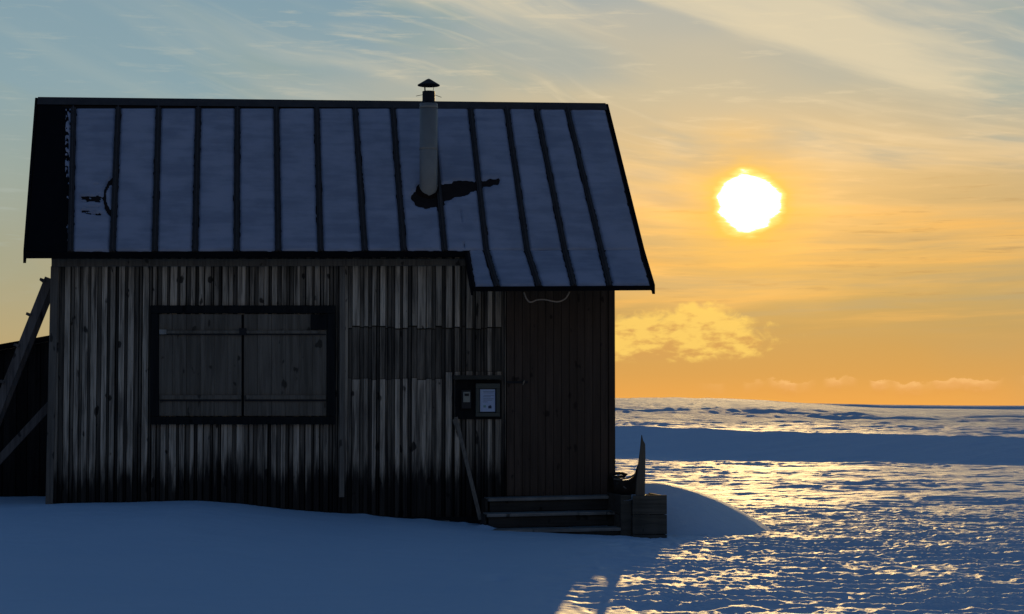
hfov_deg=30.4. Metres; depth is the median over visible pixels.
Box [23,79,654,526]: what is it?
cabin
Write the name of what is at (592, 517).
wooden steps
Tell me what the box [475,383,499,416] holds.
notice board
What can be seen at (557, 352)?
door
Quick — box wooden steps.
[480,495,620,535]
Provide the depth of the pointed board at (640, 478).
20.21 m
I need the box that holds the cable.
[523,291,569,302]
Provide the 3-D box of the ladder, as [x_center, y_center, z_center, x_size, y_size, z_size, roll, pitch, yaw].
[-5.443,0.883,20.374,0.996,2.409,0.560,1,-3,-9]
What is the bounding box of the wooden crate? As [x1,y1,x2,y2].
[607,492,666,538]
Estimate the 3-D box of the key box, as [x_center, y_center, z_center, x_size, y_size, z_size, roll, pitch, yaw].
[-0.501,1.012,20.677,0.108,0.207,0.056,1,-3,-9]
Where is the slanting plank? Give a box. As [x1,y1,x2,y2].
[0,402,47,463]
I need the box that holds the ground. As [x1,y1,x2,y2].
[0,397,1023,613]
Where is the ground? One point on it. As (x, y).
(882, 509)
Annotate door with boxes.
[506,291,607,495]
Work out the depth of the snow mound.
20.93 m
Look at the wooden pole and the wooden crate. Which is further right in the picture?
the wooden crate
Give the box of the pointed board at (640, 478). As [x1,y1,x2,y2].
[635,435,645,494]
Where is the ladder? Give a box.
[0,277,49,425]
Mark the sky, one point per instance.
(827, 196)
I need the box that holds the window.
[150,305,334,423]
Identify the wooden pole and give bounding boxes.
[452,417,480,519]
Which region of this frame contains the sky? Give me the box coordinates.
[0,0,1023,405]
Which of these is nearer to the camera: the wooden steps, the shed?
the wooden steps
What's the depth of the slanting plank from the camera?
20.05 m
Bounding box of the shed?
[0,335,48,496]
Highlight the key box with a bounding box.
[461,390,470,408]
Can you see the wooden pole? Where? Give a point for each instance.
(455, 420)
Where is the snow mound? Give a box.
[569,482,770,535]
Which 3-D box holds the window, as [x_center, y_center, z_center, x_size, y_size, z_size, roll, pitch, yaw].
[-2.889,0.619,20.301,1.984,1.290,0.075,1,-3,-9]
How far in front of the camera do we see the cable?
20.39 m

